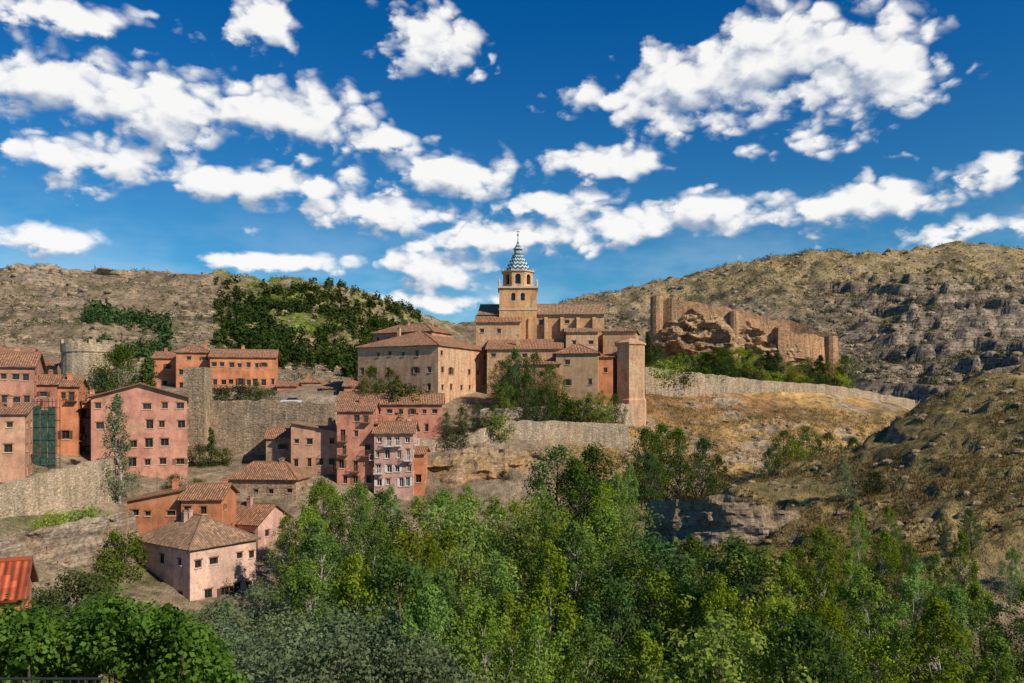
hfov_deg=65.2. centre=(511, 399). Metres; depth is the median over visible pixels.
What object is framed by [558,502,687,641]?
bright tree
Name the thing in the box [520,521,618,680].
poplar tree
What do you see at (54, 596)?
shrub
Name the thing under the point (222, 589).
windows
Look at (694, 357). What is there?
bright tree
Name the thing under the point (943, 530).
poplar tree
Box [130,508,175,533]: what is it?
window frames
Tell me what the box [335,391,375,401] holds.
roof
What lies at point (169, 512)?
windows
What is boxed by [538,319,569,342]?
nave window frames
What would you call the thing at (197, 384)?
wall tower
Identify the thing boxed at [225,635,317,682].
willow tree
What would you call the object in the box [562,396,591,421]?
shrub
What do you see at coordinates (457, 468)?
rock outcrop
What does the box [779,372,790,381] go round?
shrub
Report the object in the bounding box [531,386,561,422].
deciduous tree
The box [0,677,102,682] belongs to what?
iron railing
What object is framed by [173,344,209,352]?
roof
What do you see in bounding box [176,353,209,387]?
walls
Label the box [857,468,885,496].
shrub
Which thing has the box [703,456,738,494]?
deciduous tree
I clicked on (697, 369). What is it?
shrub
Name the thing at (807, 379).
shrub
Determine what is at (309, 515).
poplar tree
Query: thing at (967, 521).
deciduous tree
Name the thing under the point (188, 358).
windows
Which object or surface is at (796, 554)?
poplar tree
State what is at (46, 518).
shrub
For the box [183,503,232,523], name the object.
window frames
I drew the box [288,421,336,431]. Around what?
roof
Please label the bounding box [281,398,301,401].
parked car
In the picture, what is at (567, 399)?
shrub
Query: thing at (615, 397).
deciduous tree
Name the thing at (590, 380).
chapel windows
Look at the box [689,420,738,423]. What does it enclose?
slope ledge
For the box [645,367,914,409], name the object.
long defensive wall
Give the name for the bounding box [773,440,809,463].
bright tree
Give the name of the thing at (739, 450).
dry grass
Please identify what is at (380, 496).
deciduous tree
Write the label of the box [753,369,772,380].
shrub
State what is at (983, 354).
boulders
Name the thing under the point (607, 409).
bright tree
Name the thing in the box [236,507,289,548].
walls
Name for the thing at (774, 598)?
bright tree
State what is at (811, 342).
castle
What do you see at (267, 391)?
shrub
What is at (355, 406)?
roof
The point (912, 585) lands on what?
poplar tree
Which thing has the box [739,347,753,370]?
pine tree
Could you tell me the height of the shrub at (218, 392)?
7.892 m
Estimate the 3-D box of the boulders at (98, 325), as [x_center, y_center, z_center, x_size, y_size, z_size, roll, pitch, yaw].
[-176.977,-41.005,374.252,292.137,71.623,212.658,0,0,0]
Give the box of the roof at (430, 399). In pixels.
[372,393,444,404]
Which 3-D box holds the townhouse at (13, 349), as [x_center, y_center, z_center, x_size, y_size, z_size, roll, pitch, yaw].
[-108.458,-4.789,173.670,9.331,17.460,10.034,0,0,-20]
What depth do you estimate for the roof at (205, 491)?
115.85 m
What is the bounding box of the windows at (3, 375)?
[2,374,28,401]
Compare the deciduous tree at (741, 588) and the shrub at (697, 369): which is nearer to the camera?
the deciduous tree at (741, 588)
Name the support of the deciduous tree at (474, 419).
on the ground at (988, 555)
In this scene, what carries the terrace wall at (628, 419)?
on the ground at (988, 555)
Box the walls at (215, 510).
[181,487,235,526]
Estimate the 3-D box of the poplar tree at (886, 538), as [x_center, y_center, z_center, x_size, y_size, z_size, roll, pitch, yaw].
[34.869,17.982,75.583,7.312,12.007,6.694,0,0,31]
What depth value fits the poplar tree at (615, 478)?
123.66 m
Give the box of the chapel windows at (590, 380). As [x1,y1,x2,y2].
[566,360,591,402]
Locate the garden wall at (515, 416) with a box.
[479,406,547,424]
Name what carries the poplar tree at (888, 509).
on the ground at (988, 555)
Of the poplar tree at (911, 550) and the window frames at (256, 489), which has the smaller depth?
the poplar tree at (911, 550)
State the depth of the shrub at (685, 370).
204.20 m
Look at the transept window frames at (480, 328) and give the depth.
191.91 m
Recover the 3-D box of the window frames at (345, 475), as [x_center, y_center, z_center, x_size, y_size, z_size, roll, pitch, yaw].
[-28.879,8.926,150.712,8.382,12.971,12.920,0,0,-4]
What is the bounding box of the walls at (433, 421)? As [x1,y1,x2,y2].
[379,405,442,438]
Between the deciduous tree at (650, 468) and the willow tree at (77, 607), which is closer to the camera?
the willow tree at (77, 607)
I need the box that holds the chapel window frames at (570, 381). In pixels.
[564,359,598,397]
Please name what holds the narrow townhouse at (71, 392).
on the ground at (988, 555)
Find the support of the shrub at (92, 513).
on the ground at (988, 555)
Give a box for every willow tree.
[62,597,91,619]
[148,618,321,682]
[189,593,277,657]
[207,581,321,673]
[224,604,329,682]
[225,600,418,682]
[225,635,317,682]
[229,627,371,682]
[230,622,420,682]
[238,584,336,666]
[257,604,447,682]
[283,617,497,682]
[341,633,532,682]
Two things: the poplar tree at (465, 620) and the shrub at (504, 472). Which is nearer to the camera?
the poplar tree at (465, 620)
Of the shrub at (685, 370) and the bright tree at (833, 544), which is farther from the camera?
the shrub at (685, 370)
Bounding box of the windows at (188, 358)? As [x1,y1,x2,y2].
[180,357,205,387]
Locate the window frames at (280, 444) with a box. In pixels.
[278,443,287,461]
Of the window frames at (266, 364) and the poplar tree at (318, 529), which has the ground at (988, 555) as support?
the poplar tree at (318, 529)
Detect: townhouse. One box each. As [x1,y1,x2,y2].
[0,338,37,351]
[0,346,46,406]
[0,396,38,482]
[36,364,62,454]
[43,356,60,373]
[57,372,89,456]
[81,384,94,452]
[275,381,301,390]
[299,386,319,387]
[300,368,322,383]
[320,378,343,390]
[342,370,362,390]
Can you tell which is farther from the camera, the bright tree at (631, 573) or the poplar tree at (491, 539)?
the poplar tree at (491, 539)
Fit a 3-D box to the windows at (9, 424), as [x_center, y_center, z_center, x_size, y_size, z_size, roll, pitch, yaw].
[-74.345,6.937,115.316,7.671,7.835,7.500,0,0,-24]
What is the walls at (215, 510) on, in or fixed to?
on the ground at (988, 555)
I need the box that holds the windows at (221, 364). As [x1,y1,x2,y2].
[212,363,273,384]
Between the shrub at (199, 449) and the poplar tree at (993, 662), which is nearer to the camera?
the poplar tree at (993, 662)
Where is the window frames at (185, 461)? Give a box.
[94,401,192,466]
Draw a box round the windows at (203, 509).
[185,507,205,512]
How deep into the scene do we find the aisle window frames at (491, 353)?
183.39 m
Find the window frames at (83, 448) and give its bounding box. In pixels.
[81,408,90,450]
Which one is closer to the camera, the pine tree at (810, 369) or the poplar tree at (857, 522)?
the poplar tree at (857, 522)
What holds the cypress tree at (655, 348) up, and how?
on the ground at (988, 555)
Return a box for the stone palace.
[355,327,486,405]
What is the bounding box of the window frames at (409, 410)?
[379,408,442,430]
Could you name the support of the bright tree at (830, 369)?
on the ground at (988, 555)
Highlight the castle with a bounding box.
[650,296,838,378]
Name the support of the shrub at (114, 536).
on the ground at (988, 555)
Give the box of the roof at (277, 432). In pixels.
[263,427,290,438]
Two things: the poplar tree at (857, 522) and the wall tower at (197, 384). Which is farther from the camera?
the wall tower at (197, 384)
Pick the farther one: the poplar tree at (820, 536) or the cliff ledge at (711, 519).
the cliff ledge at (711, 519)
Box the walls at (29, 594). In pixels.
[0,577,31,616]
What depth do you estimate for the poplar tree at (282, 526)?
103.88 m
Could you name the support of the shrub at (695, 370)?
on the ground at (988, 555)
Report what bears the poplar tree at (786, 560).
on the ground at (988, 555)
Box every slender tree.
[100,393,142,503]
[833,457,859,500]
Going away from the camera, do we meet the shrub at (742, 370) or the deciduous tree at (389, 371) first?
the deciduous tree at (389, 371)
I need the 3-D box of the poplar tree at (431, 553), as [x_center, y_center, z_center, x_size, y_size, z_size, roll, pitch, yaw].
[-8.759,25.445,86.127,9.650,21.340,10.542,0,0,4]
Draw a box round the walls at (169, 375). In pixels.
[153,358,175,385]
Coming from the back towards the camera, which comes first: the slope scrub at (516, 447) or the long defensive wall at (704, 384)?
the long defensive wall at (704, 384)
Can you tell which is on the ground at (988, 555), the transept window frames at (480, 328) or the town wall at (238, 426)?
the town wall at (238, 426)
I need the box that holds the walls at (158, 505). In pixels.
[127,491,181,535]
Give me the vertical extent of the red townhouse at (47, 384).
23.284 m
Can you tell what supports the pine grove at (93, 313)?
on the ground at (988, 555)
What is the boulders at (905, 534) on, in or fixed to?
on the ground at (988, 555)
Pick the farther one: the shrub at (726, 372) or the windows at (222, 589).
the shrub at (726, 372)
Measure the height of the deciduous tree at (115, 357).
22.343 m
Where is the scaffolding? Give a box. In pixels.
[32,399,59,468]
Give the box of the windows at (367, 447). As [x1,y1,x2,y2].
[339,415,370,482]
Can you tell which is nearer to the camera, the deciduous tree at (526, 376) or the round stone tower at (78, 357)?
the round stone tower at (78, 357)
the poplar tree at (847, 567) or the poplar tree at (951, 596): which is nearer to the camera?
the poplar tree at (951, 596)
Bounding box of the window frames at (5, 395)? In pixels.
[0,373,42,406]
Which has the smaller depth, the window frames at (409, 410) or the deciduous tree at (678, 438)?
the deciduous tree at (678, 438)
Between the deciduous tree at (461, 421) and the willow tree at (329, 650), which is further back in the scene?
the deciduous tree at (461, 421)
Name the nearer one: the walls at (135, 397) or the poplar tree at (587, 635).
the poplar tree at (587, 635)
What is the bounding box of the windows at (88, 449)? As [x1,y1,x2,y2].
[83,410,90,452]
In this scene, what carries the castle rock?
on the ground at (988, 555)
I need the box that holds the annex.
[414,446,430,495]
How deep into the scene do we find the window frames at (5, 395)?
127.58 m
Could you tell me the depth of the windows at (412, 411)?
160.80 m
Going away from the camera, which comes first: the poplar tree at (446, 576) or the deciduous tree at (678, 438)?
the poplar tree at (446, 576)
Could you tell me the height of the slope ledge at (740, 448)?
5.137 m
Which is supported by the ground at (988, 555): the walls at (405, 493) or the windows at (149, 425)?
the walls at (405, 493)
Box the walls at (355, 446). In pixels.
[337,406,378,488]
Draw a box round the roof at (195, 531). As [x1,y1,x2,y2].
[134,513,260,550]
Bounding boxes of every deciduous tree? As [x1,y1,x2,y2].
[86,352,129,393]
[88,344,155,393]
[248,381,266,400]
[312,549,464,682]
[333,488,418,586]
[353,379,369,394]
[356,365,386,395]
[373,369,400,394]
[438,412,454,437]
[453,407,468,429]
[467,402,488,429]
[479,359,519,407]
[481,406,502,425]
[489,348,534,406]
[504,442,605,554]
[508,371,543,420]
[519,351,556,406]
[527,364,569,410]
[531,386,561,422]
[541,459,627,576]
[556,442,634,557]
[565,576,685,682]
[573,529,726,682]
[604,394,627,423]
[614,426,671,507]
[629,550,675,616]
[630,449,670,513]
[633,422,683,498]
[645,348,680,369]
[650,533,728,658]
[656,427,703,499]
[678,436,729,498]
[680,355,701,372]
[689,536,787,682]
[695,352,719,368]
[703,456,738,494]
[705,346,728,373]
[711,348,734,369]
[740,346,769,371]
[745,611,875,682]
[751,447,782,478]
[757,429,806,471]
[786,426,824,461]
[810,431,844,457]
[828,366,848,382]
[834,354,860,378]
[844,436,862,449]
[957,508,987,553]
[1001,623,1023,681]
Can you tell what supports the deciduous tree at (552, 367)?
on the ground at (988, 555)
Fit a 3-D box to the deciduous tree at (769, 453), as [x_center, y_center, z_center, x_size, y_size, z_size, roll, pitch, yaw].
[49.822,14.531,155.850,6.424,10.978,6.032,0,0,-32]
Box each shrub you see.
[29,509,68,529]
[32,568,119,619]
[32,587,72,619]
[57,502,111,524]
[74,571,116,602]
[92,552,128,584]
[93,527,150,582]
[162,472,188,488]
[188,442,218,467]
[190,478,206,482]
[212,384,231,400]
[214,447,233,465]
[220,382,253,400]
[253,387,282,400]
[372,380,430,420]
[438,426,472,448]
[483,412,515,442]
[498,470,513,480]
[538,391,584,421]
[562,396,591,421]
[646,359,680,383]
[647,364,672,386]
[661,361,690,381]
[662,360,696,387]
[680,363,707,373]
[680,365,708,382]
[699,367,718,378]
[703,364,725,379]
[707,364,734,376]
[715,364,743,377]
[730,367,764,379]
[742,370,767,379]
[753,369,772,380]
[768,371,786,381]
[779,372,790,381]
[781,370,804,382]
[800,376,814,383]
[805,371,827,383]
[814,376,829,384]
[824,377,840,385]
[826,373,851,386]
[842,377,854,387]
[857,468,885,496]
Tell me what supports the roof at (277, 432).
on the walls at (274, 452)
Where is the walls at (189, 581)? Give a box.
[138,540,255,600]
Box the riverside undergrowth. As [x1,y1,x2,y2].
[323,573,1019,682]
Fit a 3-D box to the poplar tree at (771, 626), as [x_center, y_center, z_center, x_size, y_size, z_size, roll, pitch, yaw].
[20.528,24.017,59.108,6.066,17.780,7.036,0,0,4]
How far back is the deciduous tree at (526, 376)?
167.65 m
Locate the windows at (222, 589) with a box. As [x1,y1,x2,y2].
[144,551,252,597]
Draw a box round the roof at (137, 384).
[85,382,192,397]
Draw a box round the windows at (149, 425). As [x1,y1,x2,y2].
[96,403,184,465]
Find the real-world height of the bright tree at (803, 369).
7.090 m
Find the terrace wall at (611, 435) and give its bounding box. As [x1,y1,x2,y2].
[418,420,627,452]
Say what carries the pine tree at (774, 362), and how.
on the ground at (988, 555)
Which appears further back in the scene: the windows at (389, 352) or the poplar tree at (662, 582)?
the windows at (389, 352)
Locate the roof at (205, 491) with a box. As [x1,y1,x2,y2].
[177,482,239,500]
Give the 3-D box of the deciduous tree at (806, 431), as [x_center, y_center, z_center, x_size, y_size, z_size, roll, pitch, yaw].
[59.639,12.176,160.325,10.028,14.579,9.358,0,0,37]
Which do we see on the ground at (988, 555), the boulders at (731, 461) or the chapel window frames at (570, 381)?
the boulders at (731, 461)
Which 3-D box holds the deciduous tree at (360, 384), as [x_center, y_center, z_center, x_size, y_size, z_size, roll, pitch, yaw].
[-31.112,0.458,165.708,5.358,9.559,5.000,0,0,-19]
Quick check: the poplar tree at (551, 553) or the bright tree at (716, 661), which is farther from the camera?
the poplar tree at (551, 553)
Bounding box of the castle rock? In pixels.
[645,309,841,374]
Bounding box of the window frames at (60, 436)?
[58,391,86,453]
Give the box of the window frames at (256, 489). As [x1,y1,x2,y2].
[253,486,303,493]
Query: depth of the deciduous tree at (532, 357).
171.74 m
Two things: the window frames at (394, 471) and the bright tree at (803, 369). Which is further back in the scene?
the bright tree at (803, 369)
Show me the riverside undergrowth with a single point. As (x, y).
(755, 670)
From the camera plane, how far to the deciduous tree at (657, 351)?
208.92 m
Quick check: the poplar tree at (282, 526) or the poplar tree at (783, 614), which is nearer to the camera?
the poplar tree at (783, 614)
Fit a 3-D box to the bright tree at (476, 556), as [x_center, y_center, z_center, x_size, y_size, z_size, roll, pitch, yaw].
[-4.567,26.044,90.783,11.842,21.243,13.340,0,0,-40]
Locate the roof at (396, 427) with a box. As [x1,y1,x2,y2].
[371,421,419,433]
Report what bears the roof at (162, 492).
on the walls at (158, 505)
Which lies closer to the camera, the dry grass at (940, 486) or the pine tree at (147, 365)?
the dry grass at (940, 486)
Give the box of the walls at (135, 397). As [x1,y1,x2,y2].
[91,384,187,481]
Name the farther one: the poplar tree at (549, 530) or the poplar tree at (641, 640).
the poplar tree at (549, 530)
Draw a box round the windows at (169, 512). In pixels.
[132,510,174,514]
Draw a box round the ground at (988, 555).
[0,241,1023,682]
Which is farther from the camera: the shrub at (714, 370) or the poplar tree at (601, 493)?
the shrub at (714, 370)
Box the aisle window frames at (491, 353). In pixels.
[491,353,555,396]
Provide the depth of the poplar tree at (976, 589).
64.12 m
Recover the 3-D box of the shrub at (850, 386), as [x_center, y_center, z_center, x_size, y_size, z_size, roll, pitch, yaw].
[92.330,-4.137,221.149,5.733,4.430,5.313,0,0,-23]
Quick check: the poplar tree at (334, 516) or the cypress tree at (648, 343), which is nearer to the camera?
the poplar tree at (334, 516)
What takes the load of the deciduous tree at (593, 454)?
on the ground at (988, 555)
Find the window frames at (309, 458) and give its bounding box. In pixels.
[293,438,335,466]
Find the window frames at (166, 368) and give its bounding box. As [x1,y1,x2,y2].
[162,364,170,384]
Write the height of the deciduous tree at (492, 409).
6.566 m
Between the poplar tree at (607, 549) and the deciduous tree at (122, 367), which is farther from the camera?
the deciduous tree at (122, 367)
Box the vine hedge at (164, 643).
[0,585,252,682]
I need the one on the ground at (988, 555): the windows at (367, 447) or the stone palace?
the stone palace
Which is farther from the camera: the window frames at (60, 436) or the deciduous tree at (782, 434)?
the deciduous tree at (782, 434)
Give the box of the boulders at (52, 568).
[0,527,140,612]
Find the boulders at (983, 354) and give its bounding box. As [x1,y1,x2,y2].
[602,243,1023,391]
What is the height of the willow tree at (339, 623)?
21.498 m
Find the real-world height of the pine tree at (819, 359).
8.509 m
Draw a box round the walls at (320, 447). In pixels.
[291,424,336,474]
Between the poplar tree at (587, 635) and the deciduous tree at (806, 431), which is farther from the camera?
the deciduous tree at (806, 431)
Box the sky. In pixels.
[0,0,1023,323]
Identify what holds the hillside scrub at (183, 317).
on the ground at (988, 555)
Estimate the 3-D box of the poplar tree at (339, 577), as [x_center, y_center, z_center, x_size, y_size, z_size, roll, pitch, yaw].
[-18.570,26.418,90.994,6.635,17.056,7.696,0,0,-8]
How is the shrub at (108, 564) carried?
on the ground at (988, 555)
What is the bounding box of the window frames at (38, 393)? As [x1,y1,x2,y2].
[37,391,49,396]
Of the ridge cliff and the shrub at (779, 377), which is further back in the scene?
the ridge cliff
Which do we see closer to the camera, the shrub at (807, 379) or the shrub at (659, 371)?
the shrub at (659, 371)
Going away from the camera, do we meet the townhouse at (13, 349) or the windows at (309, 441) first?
the windows at (309, 441)
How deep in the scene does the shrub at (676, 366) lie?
205.77 m
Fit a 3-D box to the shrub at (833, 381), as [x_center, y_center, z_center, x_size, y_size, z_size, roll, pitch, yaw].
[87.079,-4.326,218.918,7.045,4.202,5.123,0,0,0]
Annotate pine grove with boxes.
[79,298,173,359]
[212,274,413,377]
[230,294,357,362]
[324,277,422,322]
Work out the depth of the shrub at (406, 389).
163.11 m
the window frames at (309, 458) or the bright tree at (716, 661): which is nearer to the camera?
the bright tree at (716, 661)
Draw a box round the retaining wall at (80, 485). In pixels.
[0,456,116,518]
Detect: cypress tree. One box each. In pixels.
[204,427,215,466]
[645,331,652,365]
[651,345,657,363]
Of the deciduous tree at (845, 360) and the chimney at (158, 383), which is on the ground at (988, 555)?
the deciduous tree at (845, 360)
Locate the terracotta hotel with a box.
[208,345,279,388]
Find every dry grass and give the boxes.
[560,391,894,504]
[656,372,1023,645]
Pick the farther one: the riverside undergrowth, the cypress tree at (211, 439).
the cypress tree at (211, 439)
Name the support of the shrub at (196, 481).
on the ground at (988, 555)
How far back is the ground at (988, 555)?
198.02 m
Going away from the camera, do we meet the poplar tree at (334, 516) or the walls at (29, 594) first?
the walls at (29, 594)
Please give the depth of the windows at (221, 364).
189.95 m
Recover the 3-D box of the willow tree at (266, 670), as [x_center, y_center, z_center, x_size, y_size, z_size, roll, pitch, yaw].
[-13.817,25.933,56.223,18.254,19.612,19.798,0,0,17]
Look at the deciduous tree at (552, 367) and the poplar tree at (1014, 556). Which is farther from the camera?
the deciduous tree at (552, 367)
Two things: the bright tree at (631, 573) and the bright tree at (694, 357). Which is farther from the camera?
the bright tree at (694, 357)
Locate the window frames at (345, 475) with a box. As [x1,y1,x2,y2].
[332,414,382,483]
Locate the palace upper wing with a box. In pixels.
[371,315,453,341]
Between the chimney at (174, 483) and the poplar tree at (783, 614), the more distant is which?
the chimney at (174, 483)
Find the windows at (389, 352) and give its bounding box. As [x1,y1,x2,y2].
[362,352,461,389]
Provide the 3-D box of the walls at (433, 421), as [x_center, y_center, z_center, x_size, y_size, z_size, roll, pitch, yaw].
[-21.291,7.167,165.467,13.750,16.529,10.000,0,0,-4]
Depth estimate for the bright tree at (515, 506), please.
118.51 m
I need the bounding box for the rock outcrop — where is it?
[427,443,555,487]
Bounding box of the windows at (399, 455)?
[376,437,410,485]
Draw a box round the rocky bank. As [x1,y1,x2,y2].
[0,511,138,569]
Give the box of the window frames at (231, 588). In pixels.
[141,549,254,597]
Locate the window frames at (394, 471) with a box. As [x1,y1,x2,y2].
[369,434,418,486]
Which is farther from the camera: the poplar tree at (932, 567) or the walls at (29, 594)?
the poplar tree at (932, 567)
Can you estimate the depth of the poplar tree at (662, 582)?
76.02 m
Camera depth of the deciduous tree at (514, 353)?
169.15 m
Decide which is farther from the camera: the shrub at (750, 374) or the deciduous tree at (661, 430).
the shrub at (750, 374)
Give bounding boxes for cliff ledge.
[642,494,798,578]
[890,363,1022,425]
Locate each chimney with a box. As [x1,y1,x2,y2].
[156,379,161,388]
[172,478,178,489]
[180,508,193,522]
[246,496,253,506]
[328,418,331,427]
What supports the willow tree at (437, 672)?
on the ground at (988, 555)
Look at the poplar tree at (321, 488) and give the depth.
110.86 m
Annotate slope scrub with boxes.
[0,461,140,681]
[428,396,636,518]
[630,392,894,494]
[673,366,1023,610]
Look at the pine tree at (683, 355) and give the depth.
212.18 m
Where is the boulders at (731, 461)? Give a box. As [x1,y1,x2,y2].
[608,395,877,494]
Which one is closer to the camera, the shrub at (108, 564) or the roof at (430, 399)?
the shrub at (108, 564)
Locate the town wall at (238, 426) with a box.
[210,399,336,454]
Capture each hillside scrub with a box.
[0,262,458,380]
[212,267,436,364]
[553,238,1023,391]
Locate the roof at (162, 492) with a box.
[122,482,201,501]
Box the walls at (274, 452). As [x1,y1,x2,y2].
[266,439,290,463]
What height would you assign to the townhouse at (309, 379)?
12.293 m
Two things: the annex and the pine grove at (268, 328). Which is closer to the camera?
the annex
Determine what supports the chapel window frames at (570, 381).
in the cathedral
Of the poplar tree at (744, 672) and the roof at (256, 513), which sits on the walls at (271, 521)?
the roof at (256, 513)
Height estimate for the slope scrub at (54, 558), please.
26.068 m
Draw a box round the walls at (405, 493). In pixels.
[374,429,417,499]
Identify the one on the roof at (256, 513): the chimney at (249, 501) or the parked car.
the chimney at (249, 501)
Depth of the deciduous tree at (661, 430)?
146.01 m
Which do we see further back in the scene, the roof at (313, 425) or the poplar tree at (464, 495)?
the roof at (313, 425)
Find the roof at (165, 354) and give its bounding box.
[151,351,175,358]
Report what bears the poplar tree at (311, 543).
on the ground at (988, 555)
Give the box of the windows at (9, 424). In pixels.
[5,423,11,451]
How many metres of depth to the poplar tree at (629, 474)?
137.73 m
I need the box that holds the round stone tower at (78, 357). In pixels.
[60,339,114,393]
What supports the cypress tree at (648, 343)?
on the ground at (988, 555)
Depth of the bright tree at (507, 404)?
167.56 m
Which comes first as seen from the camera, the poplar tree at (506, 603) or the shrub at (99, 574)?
the poplar tree at (506, 603)
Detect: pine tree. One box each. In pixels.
[128,357,158,386]
[679,351,688,364]
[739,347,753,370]
[760,350,779,376]
[766,357,782,379]
[773,350,786,372]
[806,366,815,378]
[812,355,828,380]
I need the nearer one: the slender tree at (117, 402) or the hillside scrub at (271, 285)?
the slender tree at (117, 402)
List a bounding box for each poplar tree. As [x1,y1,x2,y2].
[258,511,309,611]
[261,554,340,676]
[272,517,355,643]
[277,506,344,618]
[286,505,333,598]
[293,475,360,596]
[298,498,332,571]
[313,549,388,677]
[321,486,349,568]
[322,479,388,587]
[322,556,373,643]
[334,545,452,681]
[340,501,385,609]
[341,512,407,643]
[375,483,412,554]
[382,583,462,682]
[396,537,470,673]
[411,485,480,585]
[416,563,482,682]
[425,530,468,607]
[439,584,520,682]
[440,594,536,682]
[442,482,487,581]
[464,528,518,638]
[469,494,517,588]
[469,547,541,682]
[483,591,556,682]
[496,539,595,682]
[500,606,577,682]
[512,484,561,564]
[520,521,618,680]
[521,520,575,678]
[543,614,627,682]
[557,504,651,652]
[575,479,638,572]
[595,470,644,555]
[618,462,640,532]
[620,629,675,682]
[623,570,705,682]
[648,573,725,682]
[676,627,763,682]
[680,570,759,682]
[738,598,825,682]
[762,549,819,665]
[765,609,825,680]
[774,594,864,682]
[779,543,811,608]
[787,527,844,662]
[823,562,919,682]
[826,549,872,673]
[829,630,914,682]
[841,504,875,577]
[844,528,921,633]
[870,560,955,682]
[874,505,904,570]
[882,542,930,628]
[885,594,988,682]
[894,580,999,682]
[909,551,951,640]
[935,512,952,555]
[936,529,980,632]
[943,581,1021,682]
[965,635,1023,682]
[976,581,1023,682]
[996,547,1023,612]
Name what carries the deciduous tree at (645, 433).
on the ground at (988, 555)
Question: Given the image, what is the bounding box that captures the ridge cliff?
[0,265,140,275]
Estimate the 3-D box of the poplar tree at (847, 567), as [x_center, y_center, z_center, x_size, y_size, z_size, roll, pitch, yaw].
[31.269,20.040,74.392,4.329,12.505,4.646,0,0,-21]
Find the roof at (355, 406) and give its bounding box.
[334,400,380,411]
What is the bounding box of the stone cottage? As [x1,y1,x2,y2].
[227,457,312,499]
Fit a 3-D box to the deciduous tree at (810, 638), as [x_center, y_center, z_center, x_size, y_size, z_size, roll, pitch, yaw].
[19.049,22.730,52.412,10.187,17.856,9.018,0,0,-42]
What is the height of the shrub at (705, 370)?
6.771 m
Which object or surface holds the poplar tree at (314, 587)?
on the ground at (988, 555)
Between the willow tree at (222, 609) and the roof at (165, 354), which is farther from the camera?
the roof at (165, 354)
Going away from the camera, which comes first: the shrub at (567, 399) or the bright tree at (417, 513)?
the bright tree at (417, 513)
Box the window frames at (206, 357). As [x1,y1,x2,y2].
[178,356,207,382]
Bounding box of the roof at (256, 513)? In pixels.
[235,501,293,526]
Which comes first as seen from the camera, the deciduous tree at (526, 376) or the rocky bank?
the rocky bank
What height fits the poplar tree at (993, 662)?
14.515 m
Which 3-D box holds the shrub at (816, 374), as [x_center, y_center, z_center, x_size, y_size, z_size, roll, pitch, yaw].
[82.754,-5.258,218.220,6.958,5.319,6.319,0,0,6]
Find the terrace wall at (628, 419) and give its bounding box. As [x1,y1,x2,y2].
[544,401,632,426]
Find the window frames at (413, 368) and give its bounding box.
[360,350,486,390]
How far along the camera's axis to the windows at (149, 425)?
136.41 m
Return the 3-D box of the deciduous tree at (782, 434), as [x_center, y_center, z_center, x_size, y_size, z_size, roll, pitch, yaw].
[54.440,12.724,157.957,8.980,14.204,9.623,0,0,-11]
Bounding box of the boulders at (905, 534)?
[667,367,1023,601]
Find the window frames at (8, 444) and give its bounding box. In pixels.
[3,420,38,475]
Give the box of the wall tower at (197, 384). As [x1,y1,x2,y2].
[183,367,211,456]
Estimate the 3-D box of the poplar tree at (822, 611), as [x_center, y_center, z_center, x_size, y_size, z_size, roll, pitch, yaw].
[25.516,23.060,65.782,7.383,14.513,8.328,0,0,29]
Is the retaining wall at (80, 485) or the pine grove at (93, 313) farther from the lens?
the pine grove at (93, 313)
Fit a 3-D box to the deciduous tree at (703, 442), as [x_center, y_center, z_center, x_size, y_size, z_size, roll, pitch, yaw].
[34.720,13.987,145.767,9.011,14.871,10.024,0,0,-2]
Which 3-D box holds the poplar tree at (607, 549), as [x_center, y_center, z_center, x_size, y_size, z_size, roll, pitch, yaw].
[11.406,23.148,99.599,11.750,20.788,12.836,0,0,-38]
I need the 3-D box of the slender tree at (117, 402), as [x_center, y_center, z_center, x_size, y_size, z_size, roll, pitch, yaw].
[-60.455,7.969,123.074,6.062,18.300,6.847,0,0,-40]
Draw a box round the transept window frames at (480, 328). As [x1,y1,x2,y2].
[480,328,500,348]
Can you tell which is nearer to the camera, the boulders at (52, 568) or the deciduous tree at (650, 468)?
the boulders at (52, 568)
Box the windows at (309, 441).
[295,439,333,465]
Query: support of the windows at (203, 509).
attached to the walls at (215, 510)
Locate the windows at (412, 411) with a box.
[379,409,436,430]
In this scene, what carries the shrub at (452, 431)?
on the ground at (988, 555)
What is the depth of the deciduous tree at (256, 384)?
171.78 m
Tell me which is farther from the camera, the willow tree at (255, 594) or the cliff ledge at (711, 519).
the cliff ledge at (711, 519)
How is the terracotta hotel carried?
on the ground at (988, 555)
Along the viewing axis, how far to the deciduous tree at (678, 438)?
145.29 m
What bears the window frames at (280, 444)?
attached to the walls at (274, 452)
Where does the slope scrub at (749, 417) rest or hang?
on the ground at (988, 555)
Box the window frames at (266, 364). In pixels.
[211,362,276,385]
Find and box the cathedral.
[474,231,645,426]
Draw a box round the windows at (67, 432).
[62,393,73,437]
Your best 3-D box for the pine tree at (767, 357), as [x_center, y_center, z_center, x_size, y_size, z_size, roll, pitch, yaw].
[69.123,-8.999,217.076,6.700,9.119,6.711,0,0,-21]
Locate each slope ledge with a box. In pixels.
[629,426,649,430]
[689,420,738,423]
[730,447,764,453]
[743,417,809,429]
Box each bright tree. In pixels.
[351,522,492,660]
[387,492,468,592]
[388,490,528,662]
[431,536,529,682]
[472,496,607,661]
[478,494,563,602]
[489,507,607,630]
[492,382,519,416]
[553,554,685,682]
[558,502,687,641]
[576,392,607,421]
[588,390,617,422]
[640,607,818,682]
[655,532,841,682]
[660,356,682,370]
[669,353,690,366]
[688,354,711,368]
[712,580,809,682]
[726,346,759,377]
[771,523,867,610]
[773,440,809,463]
[778,362,801,377]
[796,356,820,376]
[818,362,841,383]
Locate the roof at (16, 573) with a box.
[0,556,38,603]
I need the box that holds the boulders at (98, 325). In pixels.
[0,270,410,373]
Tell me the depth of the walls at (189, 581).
107.78 m
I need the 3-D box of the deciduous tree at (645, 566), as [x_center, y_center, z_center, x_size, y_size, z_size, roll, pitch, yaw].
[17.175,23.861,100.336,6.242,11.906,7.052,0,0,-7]

